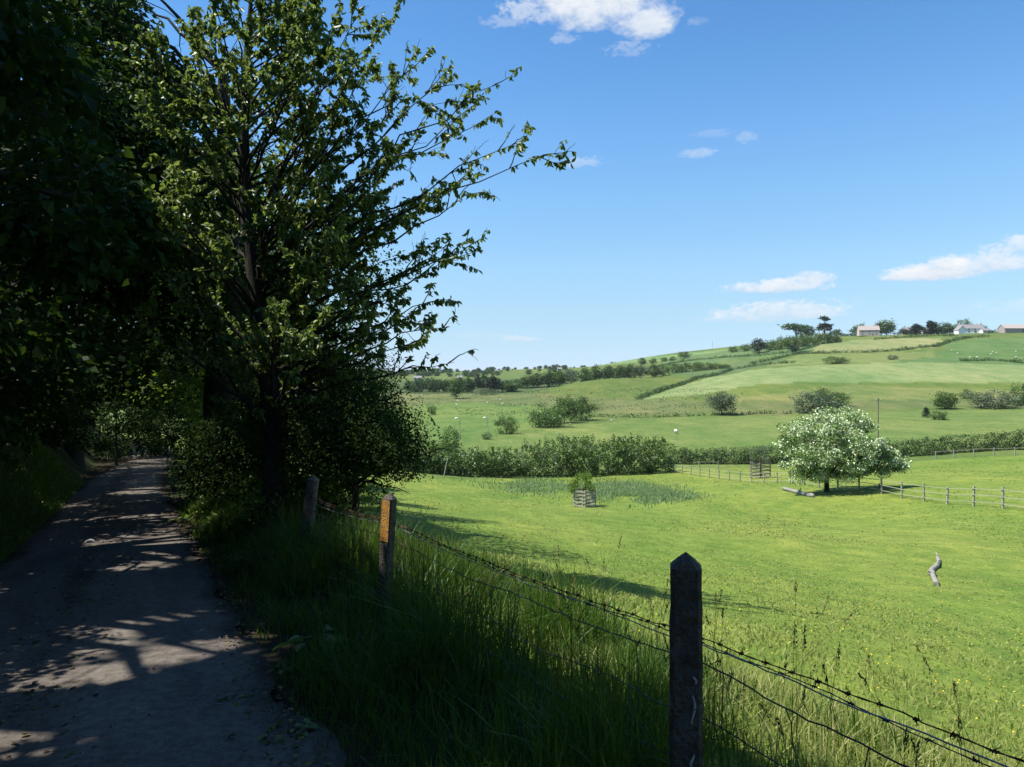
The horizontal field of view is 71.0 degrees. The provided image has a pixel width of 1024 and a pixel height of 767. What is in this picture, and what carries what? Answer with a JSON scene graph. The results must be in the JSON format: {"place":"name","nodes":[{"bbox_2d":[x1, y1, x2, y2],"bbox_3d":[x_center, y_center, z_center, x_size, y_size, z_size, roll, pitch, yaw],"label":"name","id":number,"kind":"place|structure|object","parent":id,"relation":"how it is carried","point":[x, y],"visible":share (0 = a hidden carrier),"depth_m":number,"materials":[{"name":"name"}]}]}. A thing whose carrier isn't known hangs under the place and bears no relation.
{"place":"outdoors","nodes":[
{"label":"outdoors","id":0,"kind":"place"},
{"bbox_2d":[0,332,1023,766],"bbox_3d":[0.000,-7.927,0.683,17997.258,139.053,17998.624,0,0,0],"label":"ground","id":1,"kind":"structure","parent":0,"point":[906,386],"depth_m":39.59,"materials":[{"name":"plant"}]},
{"bbox_2d":[0,279,63,437],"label":"bank bush","id":2,"kind":"object","parent":1,"relation":"on","point":[38,376],"visible":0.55,"depth_m":12.72,"materials":[{"name":"green plant"}]},
{"bbox_2d":[0,324,79,445],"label":"bank bush","id":3,"kind":"object","parent":1,"relation":"on","point":[44,413],"visible":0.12,"depth_m":17.01,"materials":[{"name":"green plant"}]},
{"bbox_2d":[0,427,88,564],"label":"bank grass","id":4,"kind":"structure","parent":1,"relation":"on","point":[50,484],"depth_m":17.05,"materials":[{"name":"plant"}]},
{"bbox_2d":[13,347,91,447],"bbox_3d":[-15.486,0.240,22.342,4.199,4.204,4.167,0,0,-29],"label":"bank bush","id":5,"kind":"object","parent":1,"relation":"on","point":[68,420],"visible":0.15,"depth_m":22.77,"materials":[{"name":"green plant"}]},
{"bbox_2d":[14,0,98,62],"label":"maple tree","id":6,"kind":"object","parent":1,"relation":"on","point":[86,27],"visible":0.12,"depth_m":14.56,"materials":[{"name":"green plant"}]},
{"bbox_2d":[31,381,104,452],"bbox_3d":[-18.907,0.862,28.687,4.438,4.250,5.708,0,0,0],"label":"bank bush","id":7,"kind":"object","parent":1,"relation":"on","point":[86,422],"visible":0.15,"depth_m":29.40,"materials":[{"name":"green plant"}]},
{"bbox_2d":[0,0,184,374],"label":"maple tree","id":8,"kind":"object","parent":1,"relation":"on","point":[50,67],"visible":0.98,"depth_m":8.04,"materials":[{"name":"green plant"}]},
{"bbox_2d":[20,226,201,465],"bbox_3d":[-19.211,-3.292,31.875,11.218,13.904,9.951,0,0,33],"label":"maple tree","id":9,"kind":"object","parent":1,"relation":"on","point":[78,458],"visible":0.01,"depth_m":31.74,"materials":[{"name":"green plant"}]},
{"bbox_2d":[0,10,233,469],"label":"maple tree","id":10,"kind":"object","parent":1,"relation":"on","point":[89,361],"visible":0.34,"depth_m":14.94,"materials":[{"name":"green plant"}]},
{"bbox_2d":[0,82,245,442],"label":"maple tree","id":11,"kind":"object","parent":1,"relation":"on","point":[125,377],"visible":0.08,"depth_m":21.57,"materials":[{"name":"green plant"}]},
{"bbox_2d":[5,0,256,481],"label":"maple tree","id":12,"kind":"object","parent":1,"relation":"on","point":[117,13],"visible":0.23,"depth_m":17.26,"materials":[{"name":"green plant"}]},
{"bbox_2d":[83,372,196,464],"bbox_3d":[-20.128,1.812,36.640,6.339,5.265,6.845,0,0,0],"label":"bank bush","id":13,"kind":"object","parent":1,"relation":"on","point":[106,445],"visible":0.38,"depth_m":36.64,"materials":[{"name":"green plant"}]},
{"bbox_2d":[81,313,202,454],"bbox_3d":[-22.652,-1.522,44.694,10.259,12.717,13.024,0,0,-32],"label":"maple tree","id":14,"kind":"object","parent":1,"relation":"on","point":[137,407],"visible":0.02,"depth_m":43.26,"materials":[{"name":"green plant"}]},
{"bbox_2d":[124,394,202,451],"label":"bank bush","id":15,"kind":"object","parent":1,"relation":"on","point":[161,420],"visible":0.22,"depth_m":40.17,"materials":[{"name":"green plant"}]},
{"bbox_2d":[0,447,346,766],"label":"lane","id":16,"kind":"structure","parent":1,"relation":"on","point":[149,625],"depth_m":5.32,"materials":[{"name":"gravel"}]},
{"bbox_2d":[0,475,332,766],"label":"fallen leaves","id":17,"kind":"object","parent":16,"relation":"on","point":[302,730],"visible":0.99,"depth_m":5.07,"materials":[{"name":"plant"}]},
{"bbox_2d":[257,718,318,744],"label":"dock plant","id":18,"kind":"object","parent":16,"relation":"on","point":[308,721],"visible":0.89,"depth_m":3.86,"materials":[{"name":"green plant"}]},
{"bbox_2d":[67,373,293,463],"bbox_3d":[-21.422,1.590,42.975,18.094,9.206,4.964,0,0,-45],"label":"hedge","id":19,"kind":"object","parent":1,"relation":"on","point":[162,451],"visible":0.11,"depth_m":41.19,"materials":[{"name":"green plant"}]},
{"bbox_2d":[168,511,218,531],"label":"fern plant","id":20,"kind":"object","parent":1,"relation":"on","point":[193,524],"visible":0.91,"depth_m":12.34,"materials":[{"name":"green plant"}]},
{"bbox_2d":[113,226,309,438],"bbox_3d":[-12.393,-1.619,30.434,8.568,11.628,8.881,0,0,0],"label":"hedgerow tree","id":21,"kind":"object","parent":1,"relation":"on","point":[172,409],"visible":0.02,"depth_m":28.95,"materials":[{"name":"green plant"}]},
{"bbox_2d":[163,409,297,510],"bbox_3d":[-5.594,1.732,14.474,2.989,2.515,2.949,0,0,0],"label":"thorn bush","id":22,"kind":"object","parent":1,"relation":"on","point":[225,444],"visible":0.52,"depth_m":13.99,"materials":[{"name":"green plant"}]},
{"bbox_2d":[118,169,363,437],"bbox_3d":[-8.454,-1.519,22.636,7.003,10.222,7.234,0,0,-31],"label":"hedgerow tree","id":23,"kind":"object","parent":1,"relation":"on","point":[198,397],"visible":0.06,"depth_m":21.28,"materials":[{"name":"green plant"}]},
{"bbox_2d":[124,104,418,497],"bbox_3d":[-5.505,-1.457,16.968,6.652,9.318,7.642,0,0,0],"label":"hedgerow tree","id":24,"kind":"object","parent":1,"relation":"on","point":[226,301],"visible":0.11,"depth_m":16.04,"materials":[{"name":"green plant"}]},
{"bbox_2d":[189,449,411,536],"bbox_3d":[-3.241,1.805,11.627,3.232,1.933,2.986,0,0,0],"label":"thorn bush","id":25,"kind":"object","parent":1,"relation":"on","point":[336,491],"visible":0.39,"depth_m":11.20,"materials":[{"name":"green plant"}]},
{"bbox_2d":[299,475,318,549],"bbox_3d":[-2.514,1.806,8.767,0.314,1.384,0.139,0,0,13],"label":"concrete post","id":26,"kind":"object","parent":1,"relation":"on","point":[311,491],"visible":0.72,"depth_m":8.70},
{"bbox_2d":[273,624,345,653],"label":"dock plant","id":27,"kind":"object","parent":1,"relation":"on","point":[301,638],"visible":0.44,"depth_m":5.22,"materials":[{"name":"green plant"}]},
{"bbox_2d":[222,323,421,507],"bbox_3d":[-3.215,0.871,12.434,3.371,3.934,3.353,0,0,-19],"label":"thorn bush","id":28,"kind":"object","parent":1,"relation":"on","point":[300,409],"visible":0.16,"depth_m":11.77,"materials":[{"name":"green plant"}]},
{"bbox_2d":[73,0,575,532],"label":"cherry tree","id":29,"kind":"object","parent":1,"relation":"on","point":[313,262],"visible":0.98,"depth_m":10.61,"materials":[{"name":"green plant"}]},
{"bbox_2d":[265,377,460,524],"bbox_3d":[-2.368,1.298,10.606,2.700,2.803,2.543,0,0,37],"label":"thorn bush","id":30,"kind":"object","parent":1,"relation":"on","point":[363,439],"visible":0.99,"depth_m":10.26,"materials":[{"name":"green plant"}]},
{"bbox_2d":[375,492,396,629],"bbox_3d":[-1.040,1.575,5.895,0.192,1.377,0.112,0,0,33],"label":"concrete post","id":31,"kind":"object","parent":1,"relation":"on","point":[388,515],"visible":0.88,"depth_m":5.84,"materials":[{"name":"concrete"}]},
{"bbox_2d":[311,499,991,766],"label":"barbed wire","id":32,"kind":"object","parent":31,"relation":"attached to","point":[974,759],"visible":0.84,"depth_m":2.47,"materials":[{"name":"metal"}]},
{"bbox_2d":[316,504,1008,766],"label":"plain wire","id":33,"kind":"object","parent":31,"relation":"attached to","point":[981,756],"visible":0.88,"depth_m":2.34,"materials":[{"name":"metal"}]},
{"bbox_2d":[409,376,421,391],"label":"valley tree","id":34,"kind":"object","parent":1,"relation":"on","point":[417,383],"visible":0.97,"depth_m":442.57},
{"bbox_2d":[427,378,439,391],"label":"valley tree","id":35,"kind":"object","parent":1,"relation":"on","point":[431,385],"visible":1,"depth_m":441.34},
{"bbox_2d":[438,425,463,453],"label":"field bush","id":36,"kind":"object","parent":1,"relation":"on","point":[455,438],"visible":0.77,"depth_m":117.73,"materials":[{"name":"green plant"}]},
{"bbox_2d":[447,378,464,398],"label":"tree","id":37,"kind":"object","parent":1,"relation":"on","point":[454,388],"visible":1,"depth_m":356.11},
{"bbox_2d":[463,376,476,391],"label":"valley tree","id":38,"kind":"object","parent":1,"relation":"on","point":[471,384],"visible":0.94,"depth_m":443.07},
{"bbox_2d":[365,362,614,376],"bbox_3d":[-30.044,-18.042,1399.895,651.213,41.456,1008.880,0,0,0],"label":"distant woods","id":39,"kind":"object","parent":1,"relation":"on","point":[486,371],"visible":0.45,"depth_m":974.04,"materials":[{"name":"plant"}]},
{"bbox_2d":[482,375,505,391],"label":"valley tree","id":40,"kind":"object","parent":1,"relation":"on","point":[493,382],"visible":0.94,"depth_m":441.88,"materials":[{"name":"green plant"}]},
{"bbox_2d":[494,415,519,433],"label":"valley bush","id":41,"kind":"object","parent":1,"relation":"on","point":[510,424],"visible":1,"depth_m":171.48,"materials":[{"name":"green plant"}]},
{"bbox_2d":[503,382,521,391],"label":"valley tree","id":42,"kind":"object","parent":1,"relation":"on","point":[510,387],"visible":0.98,"depth_m":443.84,"materials":[{"name":"green plant"}]},
{"bbox_2d":[517,375,537,387],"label":"slope tree","id":43,"kind":"object","parent":1,"relation":"on","point":[526,382],"visible":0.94,"depth_m":464.20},
{"bbox_2d":[529,371,546,387],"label":"slope tree","id":44,"kind":"object","parent":1,"relation":"on","point":[538,381],"visible":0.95,"depth_m":462.42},
{"bbox_2d":[399,432,677,477],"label":"hedge","id":45,"kind":"object","parent":1,"relation":"on","point":[647,462],"visible":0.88,"depth_m":93.64,"materials":[{"name":"green plant"}]},
{"bbox_2d":[524,401,569,427],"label":"valley bush","id":46,"kind":"object","parent":1,"relation":"on","point":[539,418],"visible":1,"depth_m":195.12,"materials":[{"name":"green plant"}]},
{"bbox_2d":[540,370,556,386],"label":"slope tree","id":47,"kind":"object","parent":1,"relation":"on","point":[547,377],"visible":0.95,"depth_m":459.03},
{"bbox_2d":[380,388,719,415],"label":"marsh rushes","id":48,"kind":"object","parent":1,"relation":"on","point":[614,407],"visible":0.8,"depth_m":310.23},
{"bbox_2d":[549,368,569,385],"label":"slope tree","id":49,"kind":"object","parent":1,"relation":"on","point":[559,377],"visible":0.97,"depth_m":456.47,"materials":[{"name":"green plant"}]},
{"bbox_2d":[551,395,579,420],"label":"valley tree","id":50,"kind":"object","parent":1,"relation":"on","point":[565,402],"visible":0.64,"depth_m":212.75,"materials":[{"name":"green plant"}]},
{"bbox_2d":[562,367,580,382],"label":"slope tree","id":51,"kind":"object","parent":1,"relation":"on","point":[570,373],"visible":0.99,"depth_m":454.30,"materials":[{"name":"green plant"}]},
{"bbox_2d":[565,470,595,492],"bbox_3d":[5.752,8.737,60.157,2.580,3.151,2.213,0,0,11],"label":"sapling","id":52,"kind":"object","parent":1,"relation":"on","point":[586,478],"visible":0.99,"depth_m":60.01,"materials":[{"name":"green plant"}]},
{"bbox_2d":[573,487,595,506],"bbox_3d":[6.071,9.661,60.000,1.391,1.702,1.391,0,0,-43],"label":"tree guard","id":53,"kind":"object","parent":1,"relation":"on","point":[584,499],"visible":0.91,"depth_m":59.74,"materials":[{"name":"grey wood"}]},
{"bbox_2d":[576,367,593,381],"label":"crest tree","id":54,"kind":"object","parent":1,"relation":"on","point":[586,372],"visible":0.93,"depth_m":469.07,"materials":[{"name":"green plant"}]},
{"bbox_2d":[570,396,603,420],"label":"valley bush","id":55,"kind":"object","parent":1,"relation":"on","point":[586,407],"visible":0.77,"depth_m":222.87,"materials":[{"name":"green plant"}]},
{"bbox_2d":[590,362,604,379],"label":"crest tree","id":56,"kind":"object","parent":1,"relation":"on","point":[597,374],"visible":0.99,"depth_m":469.63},
{"bbox_2d":[601,363,615,378],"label":"crest tree","id":57,"kind":"object","parent":1,"relation":"on","point":[608,372],"visible":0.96,"depth_m":472.04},
{"bbox_2d":[611,364,626,378],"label":"crest tree","id":58,"kind":"object","parent":1,"relation":"on","point":[620,371],"visible":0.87,"depth_m":472.59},
{"bbox_2d":[622,363,638,377],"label":"crest tree","id":59,"kind":"object","parent":1,"relation":"on","point":[629,372],"visible":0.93,"depth_m":474.48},
{"bbox_2d":[248,490,1023,766],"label":"seed stalks","id":60,"kind":"object","parent":1,"relation":"on","point":[712,765],"visible":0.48,"depth_m":3.48,"materials":[{"name":"plant"}]},
{"bbox_2d":[246,482,961,766],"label":"seed heads","id":61,"kind":"object","parent":60,"relation":"on","point":[826,679],"visible":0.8,"depth_m":3.21,"materials":[{"name":"plant"}]},
{"bbox_2d":[634,364,650,377],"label":"crest tree","id":62,"kind":"object","parent":1,"relation":"on","point":[641,368],"visible":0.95,"depth_m":475.99,"materials":[{"name":"green plant"}]},
{"bbox_2d":[646,364,660,376],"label":"crest tree","id":63,"kind":"object","parent":1,"relation":"on","point":[656,371],"visible":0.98,"depth_m":477.30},
{"bbox_2d":[669,552,702,766],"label":"concrete post","id":64,"kind":"object","parent":1,"relation":"on","point":[685,686],"visible":1,"depth_m":2.60,"materials":[{"name":"concrete"}]},
{"bbox_2d":[311,510,909,766],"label":"stock netting","id":65,"kind":"object","parent":64,"relation":"attached to","point":[843,735],"visible":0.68,"depth_m":3.32,"materials":[{"name":"metal"}]},
{"bbox_2d":[312,497,1023,761],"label":"barbed wire","id":66,"kind":"object","parent":64,"relation":"attached to","point":[915,719],"visible":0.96,"depth_m":2.41,"materials":[{"name":"metal"}]},
{"bbox_2d":[590,409,791,417],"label":"field hedge","id":67,"kind":"object","parent":1,"relation":"on","point":[676,415],"visible":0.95,"depth_m":231.62,"materials":[{"name":"green plant"}]},
{"bbox_2d":[360,459,1023,558],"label":"meadow grass","id":68,"kind":"structure","parent":1,"relation":"on","point":[801,535],"depth_m":44.44,"materials":[{"name":"plant"}]},
{"bbox_2d":[635,360,795,399],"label":"field hedge","id":69,"kind":"object","parent":1,"relation":"on","point":[667,387],"visible":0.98,"depth_m":386.29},
{"bbox_2d":[705,391,742,414],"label":"willow tree","id":70,"kind":"object","parent":1,"relation":"on","point":[719,401],"visible":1,"depth_m":231.25,"materials":[{"name":"green plant"}]},
{"bbox_2d":[657,343,818,366],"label":"field hedge","id":71,"kind":"object","parent":1,"relation":"on","point":[749,355],"visible":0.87,"depth_m":571.59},
{"bbox_2d":[748,338,769,352],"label":"belt tree","id":72,"kind":"object","parent":1,"relation":"on","point":[759,346],"visible":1,"depth_m":578.81,"materials":[{"name":"green plant"}]},
{"bbox_2d":[748,445,770,463],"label":"sapling","id":73,"kind":"object","parent":1,"relation":"on","point":[765,459],"visible":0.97,"depth_m":85.84,"materials":[{"name":"green plant"}]},
{"bbox_2d":[750,461,770,478],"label":"tree guard","id":74,"kind":"object","parent":1,"relation":"on","point":[760,470],"visible":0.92,"depth_m":85.74,"materials":[{"name":"grey wood"}]},
{"bbox_2d":[504,536,1023,731],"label":"buttercups","id":75,"kind":"object","parent":1,"relation":"on","point":[858,641],"visible":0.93,"depth_m":8.65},
{"bbox_2d":[750,350,806,363],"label":"field hedge","id":76,"kind":"object","parent":1,"relation":"on","point":[774,358],"visible":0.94,"depth_m":494.55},
{"bbox_2d":[773,337,791,349],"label":"belt tree","id":77,"kind":"object","parent":1,"relation":"on","point":[787,343],"visible":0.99,"depth_m":581.61,"materials":[{"name":"green plant"}]},
{"bbox_2d":[777,323,812,337],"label":"pine tree","id":78,"kind":"object","parent":1,"relation":"on","point":[794,327],"visible":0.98,"depth_m":687.94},
{"bbox_2d":[782,487,814,496],"bbox_3d":[24.412,9.259,61.668,0.514,0.820,7.751,0,0,3],"label":"fallen log","id":79,"kind":"object","parent":1,"relation":"on","point":[799,492],"visible":0.99,"depth_m":60.48,"materials":[{"name":"grey wood"}]},
{"bbox_2d":[794,332,810,346],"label":"belt tree","id":80,"kind":"object","parent":1,"relation":"on","point":[805,341],"visible":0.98,"depth_m":580.63,"materials":[{"name":"green plant"}]},
{"bbox_2d":[798,326,816,336],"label":"ridge tree","id":81,"kind":"object","parent":1,"relation":"on","point":[808,330],"visible":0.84,"depth_m":687.20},
{"bbox_2d":[782,389,844,412],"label":"willow bush","id":82,"kind":"object","parent":1,"relation":"on","point":[822,402],"visible":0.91,"depth_m":231.91,"materials":[{"name":"green plant"}]},
{"bbox_2d":[807,331,821,344],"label":"belt tree","id":83,"kind":"object","parent":1,"relation":"on","point":[813,342],"visible":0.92,"depth_m":583.45,"materials":[{"name":"green plant"}]},
{"bbox_2d":[810,387,836,406],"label":"valley tree","id":84,"kind":"object","parent":1,"relation":"on","point":[821,392],"visible":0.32,"depth_m":241.25,"materials":[{"name":"green plant"}]},
{"bbox_2d":[815,315,834,332],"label":"cedar tree","id":85,"kind":"object","parent":1,"relation":"on","point":[824,326],"visible":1,"depth_m":677.79,"materials":[{"name":"green plant"}]},
{"bbox_2d":[825,330,842,342],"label":"belt tree","id":86,"kind":"object","parent":1,"relation":"on","point":[837,338],"visible":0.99,"depth_m":579.38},
{"bbox_2d":[823,356,853,363],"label":"field bush","id":87,"kind":"object","parent":1,"relation":"on","point":[828,359],"visible":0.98,"depth_m":399.93,"materials":[{"name":"green plant"}]},
{"bbox_2d":[772,405,912,491],"bbox_3d":[27.608,5.585,60.008,11.174,7.608,8.312,0,0,0],"label":"blossom tree","id":88,"kind":"object","parent":1,"relation":"on","point":[865,458],"visible":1,"depth_m":58.59,"materials":[{"name":"green plant"}]},
{"bbox_2d":[830,391,855,406],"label":"willow bush","id":89,"kind":"object","parent":1,"relation":"on","point":[842,396],"visible":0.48,"depth_m":243.15,"materials":[{"name":"green plant"}]},
{"bbox_2d":[665,429,1023,464],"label":"hedge","id":90,"kind":"object","parent":1,"relation":"on","point":[777,458],"visible":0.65,"depth_m":110.56,"materials":[{"name":"green plant"}]},
{"bbox_2d":[665,464,1023,508],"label":"rail fence","id":91,"kind":"object","parent":1,"relation":"on","point":[973,501],"visible":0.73,"depth_m":55.25,"materials":[{"name":"grey wood"}]},
{"bbox_2d":[796,343,933,353],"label":"field hedge","id":92,"kind":"object","parent":1,"relation":"on","point":[864,351],"visible":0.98,"depth_m":488.45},
{"bbox_2d":[856,324,879,335],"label":"house","id":93,"kind":"structure","parent":1,"relation":"on","point":[868,330],"depth_m":645.29,"materials":[{"name":"paint"}]},
{"bbox_2d":[877,318,897,334],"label":"ridge tree","id":94,"kind":"object","parent":1,"relation":"on","point":[889,328],"visible":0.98,"depth_m":652.43,"materials":[{"name":"green plant"}]},
{"bbox_2d":[873,333,957,339],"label":"field hedge","id":95,"kind":"object","parent":1,"relation":"on","point":[909,335],"visible":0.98,"depth_m":580.44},
{"bbox_2d":[906,323,928,334],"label":"ridge conifer","id":96,"kind":"object","parent":1,"relation":"on","point":[914,328],"visible":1,"depth_m":630.41,"materials":[{"name":"green plant"}]},
{"bbox_2d":[923,320,942,333],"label":"ridge conifer","id":97,"kind":"object","parent":1,"relation":"on","point":[929,324],"visible":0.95,"depth_m":626.07,"materials":[{"name":"green plant"}]},
{"bbox_2d":[928,552,940,585],"bbox_3d":[12.713,5.562,21.614,0.309,0.874,7.003,0,0,31],"label":"dead log","id":98,"kind":"object","parent":1,"relation":"on","point":[932,572],"visible":1,"depth_m":20.93,"materials":[{"name":"grey wood"}]},
{"bbox_2d":[928,408,950,419],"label":"valley bush","id":99,"kind":"object","parent":1,"relation":"on","point":[939,415],"visible":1,"depth_m":183.79,"materials":[{"name":"green plant"}]},
{"bbox_2d":[929,391,958,408],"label":"valley tree","id":100,"kind":"object","parent":1,"relation":"on","point":[940,401],"visible":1,"depth_m":226.50,"materials":[{"name":"green plant"}]},
{"bbox_2d":[932,334,989,346],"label":"field hedge","id":101,"kind":"object","parent":1,"relation":"on","point":[950,340],"visible":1,"depth_m":537.16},
{"bbox_2d":[956,323,983,332],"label":"house","id":102,"kind":"structure","parent":1,"relation":"on","point":[972,328],"depth_m":609.04,"materials":[{"name":"stone"}]},
{"bbox_2d":[959,389,1023,408],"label":"willow bush","id":103,"kind":"object","parent":1,"relation":"on","point":[986,400],"visible":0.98,"depth_m":223.89,"materials":[{"name":"green plant"}]},
{"bbox_2d":[959,357,1023,362],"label":"field hedge","id":104,"kind":"object","parent":1,"relation":"on","point":[990,359],"visible":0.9,"depth_m":415.24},
{"bbox_2d":[997,324,1023,332],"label":"barn","id":105,"kind":"structure","parent":1,"relation":"on","point":[1010,328],"depth_m":596.07,"materials":[{"name":"metal"}]},
{"bbox_2d":[1006,380,1023,405],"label":"valley bush","id":106,"kind":"object","parent":1,"relation":"on","point":[1016,388],"visible":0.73,"depth_m":230.90,"materials":[{"name":"green plant"}]},
{"bbox_2d":[21,0,1023,371],"label":"sky","id":107,"kind":"structure","parent":0,"point":[743,169],"materials":[{"name":"blue"}]},
{"bbox_2d":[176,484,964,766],"bbox_3d":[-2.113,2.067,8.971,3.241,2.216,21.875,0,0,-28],"label":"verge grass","id":108,"kind":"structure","parent":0,"point":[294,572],"depth_m":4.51,"materials":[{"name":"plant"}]},
{"bbox_2d":[451,473,740,508],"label":"rough grass","id":109,"kind":"structure","parent":0,"point":[653,493],"depth_m":72.34,"materials":[{"name":"plant"}]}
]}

